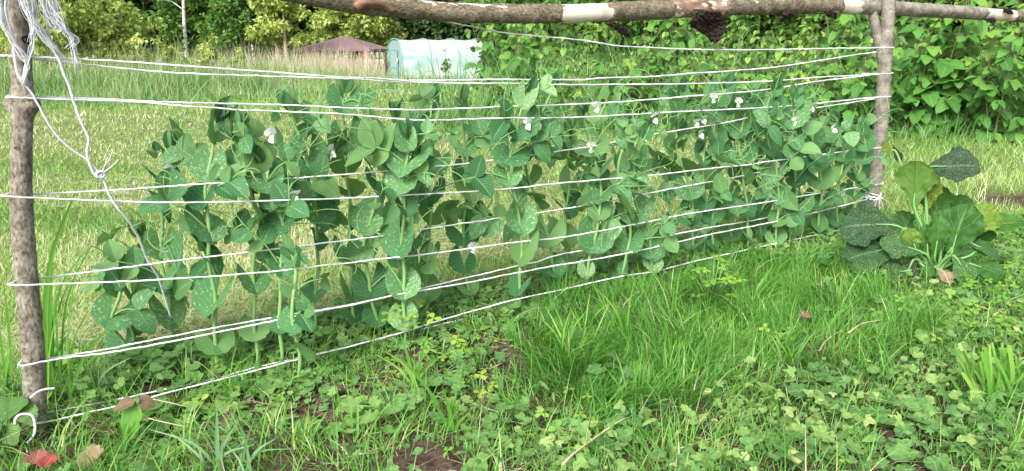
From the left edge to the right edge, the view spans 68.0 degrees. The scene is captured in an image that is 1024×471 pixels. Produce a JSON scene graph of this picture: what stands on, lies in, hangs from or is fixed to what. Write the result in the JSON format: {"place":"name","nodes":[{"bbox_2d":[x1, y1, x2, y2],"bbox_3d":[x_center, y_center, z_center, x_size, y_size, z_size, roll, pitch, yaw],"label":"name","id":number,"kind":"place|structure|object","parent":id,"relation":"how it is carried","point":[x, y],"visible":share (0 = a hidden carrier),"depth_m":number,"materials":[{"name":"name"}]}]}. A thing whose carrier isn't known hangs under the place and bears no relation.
{"place":"outdoors","nodes":[
{"label":"outdoors","id":0,"kind":"place"},
{"bbox_2d":[0,31,495,108],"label":"meadow grass","id":1,"kind":"structure","parent":0,"point":[96,82],"depth_m":18.49,"materials":[{"name":"plant"}]},
{"bbox_2d":[0,52,1023,470],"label":"ground","id":2,"kind":"structure","parent":0,"point":[430,460],"depth_m":2.83,"materials":[{"name":"plant"}]},
{"bbox_2d":[0,276,14,396],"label":"grass tuft","id":3,"kind":"object","parent":2,"relation":"on","point":[9,359],"visible":0.84,"depth_m":2.28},
{"bbox_2d":[0,396,38,457],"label":"strawberry plant","id":4,"kind":"object","parent":2,"relation":"on","point":[16,406],"visible":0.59,"depth_m":2.02,"materials":[{"name":"green plant"}]},
{"bbox_2d":[2,0,47,433],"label":"wooden post","id":5,"kind":"object","parent":2,"relation":"on","point":[22,113],"visible":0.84,"depth_m":1.97,"materials":[{"name":"brown wood"}]},
{"bbox_2d":[0,0,171,317],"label":"twine bundle","id":6,"kind":"object","parent":5,"relation":"hanging from","point":[39,30],"visible":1,"depth_m":1.89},
{"bbox_2d":[39,152,845,278],"bbox_3d":[0.375,-0.176,3.194,4.072,0.088,0.009,-10,17,-34],"label":"string","id":7,"kind":"object","parent":5,"relation":"attached to","point":[343,240],"visible":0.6,"depth_m":2.51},
{"bbox_2d":[17,196,874,366],"bbox_3d":[0.366,0.069,3.186,4.132,0.048,0.081,-10,17,-34],"label":"string","id":8,"kind":"object","parent":5,"relation":"attached to","point":[19,363],"visible":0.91,"depth_m":2.61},
{"bbox_2d":[37,73,877,110],"bbox_3d":[0.343,-0.577,3.015,3.915,0.106,0.083,-10,17,-34],"label":"string","id":9,"kind":"object","parent":5,"relation":"attached to","point":[428,109],"visible":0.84,"depth_m":2.55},
{"bbox_2d":[38,176,86,410],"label":"grass tuft","id":10,"kind":"object","parent":2,"relation":"on","point":[49,322],"visible":0.6,"depth_m":2.19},
{"bbox_2d":[0,0,152,80],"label":"shrub","id":11,"kind":"object","parent":2,"relation":"on","point":[104,26],"visible":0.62,"depth_m":22.79,"materials":[{"name":"green plant"}]},
{"bbox_2d":[56,237,123,401],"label":"grass tuft","id":12,"kind":"object","parent":2,"relation":"on","point":[69,366],"visible":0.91,"depth_m":2.24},
{"bbox_2d":[44,259,156,366],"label":"pea plant","id":13,"kind":"object","parent":2,"relation":"on","point":[136,314],"visible":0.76,"depth_m":2.45,"materials":[{"name":"green plant"}]},
{"bbox_2d":[76,215,146,339],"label":"pea plant","id":14,"kind":"object","parent":2,"relation":"on","point":[139,224],"visible":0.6,"depth_m":2.50,"materials":[{"name":"green plant"}]},
{"bbox_2d":[58,0,167,73],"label":"shrub","id":15,"kind":"object","parent":2,"relation":"on","point":[83,41],"visible":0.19,"depth_m":23.72,"materials":[{"name":"green plant"}]},
{"bbox_2d":[114,394,155,443],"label":"seedling","id":16,"kind":"object","parent":2,"relation":"on","point":[127,405],"visible":0.91,"depth_m":2.04,"materials":[{"name":"plant"}]},
{"bbox_2d":[112,337,197,379],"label":"round leaved weed","id":17,"kind":"object","parent":2,"relation":"on","point":[148,351],"visible":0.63,"depth_m":2.46,"materials":[{"name":"green plant"}]},
{"bbox_2d":[81,75,269,350],"bbox_3d":[-1.042,-0.053,2.572,0.548,0.958,0.591,0,14,0],"label":"pea plant","id":18,"kind":"object","parent":2,"relation":"on","point":[112,251],"visible":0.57,"depth_m":2.49,"materials":[{"name":"green plant"}]},
{"bbox_2d":[140,401,211,433],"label":"round leaved weed","id":19,"kind":"object","parent":2,"relation":"on","point":[163,426],"visible":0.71,"depth_m":2.15,"materials":[{"name":"green plant"}]},
{"bbox_2d":[148,0,209,56],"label":"birch tree","id":20,"kind":"object","parent":2,"relation":"on","point":[172,28],"visible":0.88,"depth_m":47.91,"materials":[{"name":"green plant"}]},
{"bbox_2d":[149,340,226,388],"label":"round leaved weed","id":21,"kind":"object","parent":2,"relation":"on","point":[161,361],"visible":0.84,"depth_m":2.40,"materials":[{"name":"green plant"}]},
{"bbox_2d":[102,71,291,376],"bbox_3d":[-0.976,-0.016,2.347,0.544,0.966,0.352,2,14,8],"label":"pea plant","id":22,"kind":"object","parent":2,"relation":"on","point":[186,150],"visible":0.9,"depth_m":2.32,"materials":[{"name":"green plant"}]},
{"bbox_2d":[149,401,251,470],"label":"grass tuft","id":23,"kind":"object","parent":2,"relation":"on","point":[219,449],"visible":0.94,"depth_m":1.86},
{"bbox_2d":[144,0,262,67],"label":"tree","id":24,"kind":"object","parent":2,"relation":"on","point":[194,11],"visible":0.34,"depth_m":50.92,"materials":[{"name":"green plant"}]},
{"bbox_2d":[193,0,297,68],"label":"leafy tree","id":25,"kind":"object","parent":2,"relation":"on","point":[229,23],"visible":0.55,"depth_m":42.14,"materials":[{"name":"green plant"}]},
{"bbox_2d":[115,37,387,79],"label":"dry stalks","id":26,"kind":"object","parent":2,"relation":"on","point":[370,66],"visible":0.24,"depth_m":32.03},
{"bbox_2d":[180,122,322,364],"bbox_3d":[-0.817,0.055,2.407,0.449,0.810,0.178,0,14,0],"label":"pea plant","id":27,"kind":"object","parent":2,"relation":"on","point":[273,186],"visible":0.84,"depth_m":2.35,"materials":[{"name":"green plant"}]},
{"bbox_2d":[245,0,299,68],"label":"young tree","id":28,"kind":"object","parent":2,"relation":"on","point":[262,16],"visible":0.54,"depth_m":38.89,"materials":[{"name":"green plant"}]},
{"bbox_2d":[204,90,342,365],"bbox_3d":[-0.763,-0.016,2.489,0.359,0.905,0.330,-8,16,-28],"label":"pea plant","id":29,"kind":"object","parent":2,"relation":"on","point":[254,284],"visible":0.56,"depth_m":2.42,"materials":[{"name":"green plant"}]},
{"bbox_2d":[242,0,307,58],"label":"young tree","id":30,"kind":"object","parent":2,"relation":"on","point":[290,10],"visible":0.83,"depth_m":38.31,"materials":[{"name":"green plant"}]},
{"bbox_2d":[243,76,339,340],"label":"pea plant","id":31,"kind":"object","parent":2,"relation":"on","point":[316,162],"visible":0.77,"depth_m":2.54,"materials":[{"name":"green plant"}]},
{"bbox_2d":[268,225,356,374],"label":"pea plant","id":32,"kind":"object","parent":2,"relation":"on","point":[304,319],"visible":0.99,"depth_m":2.36,"materials":[{"name":"green plant"}]},
{"bbox_2d":[252,75,386,328],"bbox_3d":[-0.651,-0.094,2.670,0.465,0.922,0.248,-5,15,-20],"label":"pea plant","id":33,"kind":"object","parent":2,"relation":"on","point":[342,88],"visible":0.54,"depth_m":2.65,"materials":[{"name":"green plant"}]},
{"bbox_2d":[294,7,361,62],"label":"leafy tree","id":34,"kind":"object","parent":2,"relation":"on","point":[326,26],"visible":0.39,"depth_m":48.16,"materials":[{"name":"green plant"}]},
{"bbox_2d":[296,36,387,75],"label":"gazebo","id":35,"kind":"object","parent":2,"relation":"on","point":[350,43],"visible":0.39,"depth_m":42.43,"materials":[{"name":"fabric"}]},
{"bbox_2d":[330,10,408,77],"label":"leafy tree","id":36,"kind":"object","parent":2,"relation":"on","point":[359,27],"visible":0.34,"depth_m":47.80,"materials":[{"name":"green plant"}]},
{"bbox_2d":[292,84,465,336],"bbox_3d":[-0.486,-0.046,2.621,0.630,0.920,0.371,-5,15,-18],"label":"pea plant","id":37,"kind":"object","parent":2,"relation":"on","point":[366,221],"visible":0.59,"depth_m":2.68,"materials":[{"name":"green plant"}]},
{"bbox_2d":[340,380,426,423],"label":"round leaved weed","id":38,"kind":"object","parent":2,"relation":"on","point":[404,400],"visible":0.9,"depth_m":2.15,"materials":[{"name":"green plant"}]},
{"bbox_2d":[341,57,446,340],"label":"pea plant","id":39,"kind":"object","parent":2,"relation":"on","point":[393,241],"visible":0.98,"depth_m":2.55,"materials":[{"name":"green plant"}]},
{"bbox_2d":[344,135,445,321],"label":"pea plant","id":40,"kind":"object","parent":2,"relation":"on","point":[426,266],"visible":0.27,"depth_m":2.79,"materials":[{"name":"green plant"}]},
{"bbox_2d":[398,354,468,432],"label":"grass tuft","id":41,"kind":"object","parent":2,"relation":"on","point":[449,410],"visible":0.94,"depth_m":2.04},
{"bbox_2d":[387,38,486,83],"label":"polytunnel","id":42,"kind":"structure","parent":2,"relation":"on","point":[398,50],"depth_m":41.33,"materials":[{"name":"plastic"}]},
{"bbox_2d":[360,63,514,318],"bbox_3d":[-0.344,-0.130,2.779,0.690,0.975,0.344,6,15,21],"label":"pea plant","id":43,"kind":"object","parent":2,"relation":"on","point":[481,182],"visible":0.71,"depth_m":2.77,"materials":[{"name":"green plant"}]},
{"bbox_2d":[413,355,475,386],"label":"round leaved weed","id":44,"kind":"object","parent":2,"relation":"on","point":[457,375],"visible":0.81,"depth_m":2.38,"materials":[{"name":"green plant"}]},
{"bbox_2d":[396,0,495,50],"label":"leafy tree","id":45,"kind":"object","parent":2,"relation":"on","point":[418,27],"visible":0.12,"depth_m":48.17,"materials":[{"name":"green plant"}]},
{"bbox_2d":[429,81,497,306],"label":"pea plant","id":46,"kind":"object","parent":2,"relation":"on","point":[454,234],"visible":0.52,"depth_m":2.96,"materials":[{"name":"green plant"}]},
{"bbox_2d":[451,343,504,371],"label":"round leaved weed","id":47,"kind":"object","parent":2,"relation":"on","point":[480,348],"visible":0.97,"depth_m":2.49,"materials":[{"name":"green plant"}]},
{"bbox_2d":[462,0,536,111],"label":"raspberry bush","id":48,"kind":"object","parent":2,"relation":"on","point":[515,40],"visible":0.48,"depth_m":11.53,"materials":[{"name":"green plant"}]},
{"bbox_2d":[0,98,1022,355],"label":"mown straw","id":49,"kind":"object","parent":2,"relation":"on","point":[238,318],"visible":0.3,"depth_m":3.87,"materials":[{"name":"plant"}]},
{"bbox_2d":[0,200,1023,470],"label":"grass","id":50,"kind":"structure","parent":2,"relation":"on","point":[786,306],"depth_m":2.48,"materials":[{"name":"plant"}]},
{"bbox_2d":[0,203,1023,470],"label":"ground weeds","id":51,"kind":"object","parent":2,"relation":"on","point":[548,441],"visible":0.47,"depth_m":2.29,"materials":[{"name":"green plant"}]},
{"bbox_2d":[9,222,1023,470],"bbox_3d":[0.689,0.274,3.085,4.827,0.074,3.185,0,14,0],"label":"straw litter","id":52,"kind":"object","parent":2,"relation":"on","point":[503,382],"visible":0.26,"depth_m":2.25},
{"bbox_2d":[13,236,1023,470],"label":"soil clods","id":53,"kind":"object","parent":2,"relation":"on","point":[254,437],"visible":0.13,"depth_m":2.32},
{"bbox_2d":[465,0,580,77],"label":"thicket tree","id":54,"kind":"object","parent":2,"relation":"on","point":[549,32],"visible":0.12,"depth_m":20.47,"materials":[{"name":"green plant"}]},
{"bbox_2d":[448,67,599,307],"bbox_3d":[0.010,-0.180,2.997,0.564,0.955,0.464,-3,15,-12],"label":"pea plant","id":55,"kind":"object","parent":2,"relation":"on","point":[504,156],"visible":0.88,"depth_m":2.86,"materials":[{"name":"green plant"}]},
{"bbox_2d":[500,23,565,78],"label":"raspberry bush","id":56,"kind":"object","parent":2,"relation":"on","point":[539,32],"visible":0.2,"depth_m":13.15,"materials":[{"name":"green plant"}]},
{"bbox_2d":[497,47,589,289],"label":"pea plant","id":57,"kind":"object","parent":2,"relation":"on","point":[559,229],"visible":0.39,"depth_m":3.07,"materials":[{"name":"green plant"}]},
{"bbox_2d":[523,96,613,276],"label":"pea plant","id":58,"kind":"object","parent":2,"relation":"on","point":[569,214],"visible":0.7,"depth_m":3.25,"materials":[{"name":"green plant"}]},
{"bbox_2d":[547,78,644,294],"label":"pea plant","id":59,"kind":"object","parent":2,"relation":"on","point":[593,193],"visible":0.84,"depth_m":3.15,"materials":[{"name":"green plant"}]},
{"bbox_2d":[541,0,653,93],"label":"thicket tree","id":60,"kind":"object","parent":2,"relation":"on","point":[576,32],"visible":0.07,"depth_m":18.52,"materials":[{"name":"green plant"}]},
{"bbox_2d":[563,51,650,278],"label":"pea plant","id":61,"kind":"object","parent":2,"relation":"on","point":[606,91],"visible":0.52,"depth_m":3.27,"materials":[{"name":"green plant"}]},
{"bbox_2d":[579,351,643,388],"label":"round leaved weed","id":62,"kind":"object","parent":2,"relation":"on","point":[595,371],"visible":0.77,"depth_m":2.35,"materials":[{"name":"green plant"}]},
{"bbox_2d":[589,417,648,452],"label":"round leaved weed","id":63,"kind":"object","parent":2,"relation":"on","point":[604,440],"visible":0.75,"depth_m":1.99,"materials":[{"name":"green plant"}]},
{"bbox_2d":[577,20,671,126],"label":"raspberry bush","id":64,"kind":"object","parent":2,"relation":"on","point":[650,92],"visible":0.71,"depth_m":9.09,"materials":[{"name":"green plant"}]},
{"bbox_2d":[577,81,698,278],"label":"pea plant","id":65,"kind":"object","parent":2,"relation":"on","point":[644,208],"visible":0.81,"depth_m":3.25,"materials":[{"name":"green plant"}]},
{"bbox_2d":[607,103,678,286],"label":"pea plant","id":66,"kind":"object","parent":2,"relation":"on","point":[622,242],"visible":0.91,"depth_m":3.14,"materials":[{"name":"green plant"}]},
{"bbox_2d":[582,0,756,79],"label":"thicket tree","id":67,"kind":"object","parent":2,"relation":"on","point":[635,27],"visible":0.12,"depth_m":15.60,"materials":[{"name":"green plant"}]},
{"bbox_2d":[643,17,703,114],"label":"raspberry bush","id":68,"kind":"object","parent":2,"relation":"on","point":[681,31],"visible":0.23,"depth_m":10.81,"materials":[{"name":"green plant"}]},
{"bbox_2d":[636,66,729,260],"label":"pea plant","id":69,"kind":"object","parent":2,"relation":"on","point":[698,190],"visible":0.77,"depth_m":3.54,"materials":[{"name":"green plant"}]},
{"bbox_2d":[638,87,727,261],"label":"pea plant","id":70,"kind":"object","parent":2,"relation":"on","point":[670,195],"visible":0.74,"depth_m":3.54,"materials":[{"name":"green plant"}]},
{"bbox_2d":[659,49,734,124],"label":"raspberry bush","id":71,"kind":"object","parent":2,"relation":"on","point":[696,91],"visible":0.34,"depth_m":9.25,"materials":[{"name":"green plant"}]},
{"bbox_2d":[664,29,732,117],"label":"raspberry bush","id":72,"kind":"object","parent":2,"relation":"on","point":[716,52],"visible":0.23,"depth_m":10.36,"materials":[{"name":"green plant"}]},
{"bbox_2d":[659,25,757,253],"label":"pea plant","id":73,"kind":"object","parent":2,"relation":"on","point":[717,101],"visible":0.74,"depth_m":3.58,"materials":[{"name":"green plant"}]},
{"bbox_2d":[689,253,746,300],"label":"sorrel clump","id":74,"kind":"object","parent":2,"relation":"on","point":[728,279],"visible":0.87,"depth_m":3.11,"materials":[{"name":"green plant"}]},
{"bbox_2d":[660,99,785,252],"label":"pea plant","id":75,"kind":"object","parent":2,"relation":"on","point":[719,185],"visible":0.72,"depth_m":3.57,"materials":[{"name":"green plant"}]},
{"bbox_2d":[686,72,785,245],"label":"pea plant","id":76,"kind":"object","parent":2,"relation":"on","point":[737,131],"visible":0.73,"depth_m":3.64,"materials":[{"name":"green plant"}]},
{"bbox_2d":[685,15,801,87],"bbox_3d":[4.786,-4.385,15.457,2.928,3.768,3.112,-13,19,-42],"label":"thicket tree","id":77,"kind":"object","parent":2,"relation":"on","point":[732,24],"visible":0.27,"depth_m":14.68,"materials":[{"name":"green plant"}]},
{"bbox_2d":[721,120,767,248],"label":"pea plant","id":78,"kind":"object","parent":2,"relation":"on","point":[728,216],"visible":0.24,"depth_m":3.89,"materials":[{"name":"green plant"}]},
{"bbox_2d":[710,35,790,126],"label":"raspberry bush","id":79,"kind":"object","parent":2,"relation":"on","point":[777,55],"visible":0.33,"depth_m":9.34,"materials":[{"name":"green plant"}]},
{"bbox_2d":[729,128,798,242],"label":"pea plant","id":80,"kind":"object","parent":2,"relation":"on","point":[792,204],"visible":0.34,"depth_m":3.85,"materials":[{"name":"green plant"}]},
{"bbox_2d":[719,74,821,247],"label":"pea plant","id":81,"kind":"object","parent":2,"relation":"on","point":[792,146],"visible":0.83,"depth_m":3.70,"materials":[{"name":"green plant"}]},
{"bbox_2d":[760,74,833,238],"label":"pea plant","id":82,"kind":"object","parent":2,"relation":"on","point":[799,117],"visible":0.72,"depth_m":3.71,"materials":[{"name":"green plant"}]},
{"bbox_2d":[776,89,878,237],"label":"pea plant","id":83,"kind":"object","parent":2,"relation":"on","point":[827,180],"visible":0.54,"depth_m":3.94,"materials":[{"name":"green plant"}]},
{"bbox_2d":[773,419,883,459],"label":"round leaved weed","id":84,"kind":"object","parent":2,"relation":"on","point":[821,429],"visible":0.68,"depth_m":2.01,"materials":[{"name":"green plant"}]},
{"bbox_2d":[818,99,859,230],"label":"pea plant","id":85,"kind":"object","parent":2,"relation":"on","point":[850,137],"visible":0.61,"depth_m":3.99,"materials":[{"name":"green plant"}]},
{"bbox_2d":[804,25,877,134],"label":"raspberry bush","id":86,"kind":"object","parent":2,"relation":"on","point":[856,88],"visible":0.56,"depth_m":8.47,"materials":[{"name":"green plant"}]},
{"bbox_2d":[752,0,933,89],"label":"thicket tree","id":87,"kind":"object","parent":2,"relation":"on","point":[807,20],"visible":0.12,"depth_m":13.68,"materials":[{"name":"green plant"}]},
{"bbox_2d":[785,367,900,420],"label":"round leaved weed","id":88,"kind":"object","parent":2,"relation":"on","point":[792,387],"visible":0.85,"depth_m":2.25,"materials":[{"name":"green plant"}]},
{"bbox_2d":[809,14,880,110],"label":"raspberry bush","id":89,"kind":"object","parent":2,"relation":"on","point":[841,19],"visible":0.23,"depth_m":10.21,"materials":[{"name":"green plant"}]},
{"bbox_2d":[820,91,901,207],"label":"pea plant","id":90,"kind":"object","parent":2,"relation":"on","point":[863,183],"visible":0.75,"depth_m":4.10,"materials":[{"name":"green plant"}]},
{"bbox_2d":[863,0,895,206],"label":"wooden post","id":91,"kind":"object","parent":2,"relation":"on","point":[883,33],"visible":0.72,"depth_m":4.17,"materials":[{"name":"brown wood"}]},
{"bbox_2d":[37,230,835,423],"bbox_3d":[0.392,0.196,3.237,4.167,0.049,0.083,-10,17,-34],"label":"string","id":92,"kind":"object","parent":91,"relation":"attached to","point":[404,331],"visible":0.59,"depth_m":2.67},
{"bbox_2d":[0,52,876,80],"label":"string","id":93,"kind":"object","parent":91,"relation":"attached to","point":[1,55],"visible":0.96,"depth_m":2.48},
{"bbox_2d":[0,147,880,203],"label":"string","id":94,"kind":"object","parent":91,"relation":"attached to","point":[5,195],"visible":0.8,"depth_m":2.44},
{"bbox_2d":[7,183,883,285],"bbox_3d":[0.399,-0.089,3.170,4.196,0.180,0.082,-10,17,-34],"label":"string","id":95,"kind":"object","parent":91,"relation":"attached to","point":[10,284],"visible":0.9,"depth_m":2.52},
{"bbox_2d":[6,95,891,120],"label":"string","id":96,"kind":"object","parent":91,"relation":"attached to","point":[9,96],"visible":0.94,"depth_m":2.44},
{"bbox_2d":[47,188,859,359],"bbox_3d":[0.367,0.042,3.244,4.064,0.080,0.009,-10,17,-34],"label":"string","id":97,"kind":"object","parent":91,"relation":"attached to","point":[363,301],"visible":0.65,"depth_m":2.56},
{"bbox_2d":[33,98,875,194],"bbox_3d":[0.383,-0.419,3.137,4.053,0.130,0.009,-10,17,-34],"label":"string","id":98,"kind":"object","parent":91,"relation":"attached to","point":[383,170],"visible":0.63,"depth_m":2.50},
{"bbox_2d":[32,58,892,85],"bbox_3d":[0.431,-0.665,3.055,4.019,0.143,0.082,-10,17,-34],"label":"string","id":99,"kind":"object","parent":91,"relation":"attached to","point":[417,81],"visible":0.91,"depth_m":2.49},
{"bbox_2d":[282,0,1023,43],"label":"pole","id":100,"kind":"object","parent":91,"relation":"attached to","point":[708,20],"visible":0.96,"depth_m":3.11,"materials":[{"name":"brown wood"}]},
{"bbox_2d":[445,22,894,50],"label":"string","id":101,"kind":"object","parent":91,"relation":"attached to","point":[661,47],"visible":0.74,"depth_m":3.20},
{"bbox_2d":[829,390,970,442],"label":"round leaved weed","id":102,"kind":"object","parent":2,"relation":"on","point":[926,406],"visible":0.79,"depth_m":2.09,"materials":[{"name":"green plant"}]},
{"bbox_2d":[851,19,954,137],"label":"raspberry bush","id":103,"kind":"object","parent":2,"relation":"on","point":[896,89],"visible":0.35,"depth_m":8.50,"materials":[{"name":"green plant"}]},
{"bbox_2d":[840,141,1023,294],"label":"mustard plant","id":104,"kind":"object","parent":2,"relation":"on","point":[958,224],"visible":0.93,"depth_m":3.34,"materials":[{"name":"green plant"}]},
{"bbox_2d":[884,430,987,470],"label":"round leaved weed","id":105,"kind":"object","parent":2,"relation":"on","point":[905,451],"visible":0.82,"depth_m":1.92,"materials":[{"name":"green plant"}]},
{"bbox_2d":[894,0,996,137],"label":"raspberry bush","id":106,"kind":"object","parent":2,"relation":"on","point":[950,66],"visible":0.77,"depth_m":8.52,"materials":[{"name":"green plant"}]},
{"bbox_2d":[948,343,1023,406],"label":"grass clump","id":107,"kind":"object","parent":2,"relation":"on","point":[987,369],"visible":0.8,"depth_m":2.23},
{"bbox_2d":[961,0,1023,143],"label":"raspberry bush","id":108,"kind":"object","parent":2,"relation":"on","point":[1008,82],"visible":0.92,"depth_m":8.10,"materials":[{"name":"green plant"}]},
{"bbox_2d":[0,87,1023,383],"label":"lawn grass","id":109,"kind":"structure","parent":0,"point":[482,265],"depth_m":4.93,"materials":[{"name":"plant"}]},
{"bbox_2d":[331,21,1023,145],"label":"hedge grass","id":110,"kind":"structure","parent":0,"point":[483,113],"depth_m":9.78,"materials":[{"name":"plant"}]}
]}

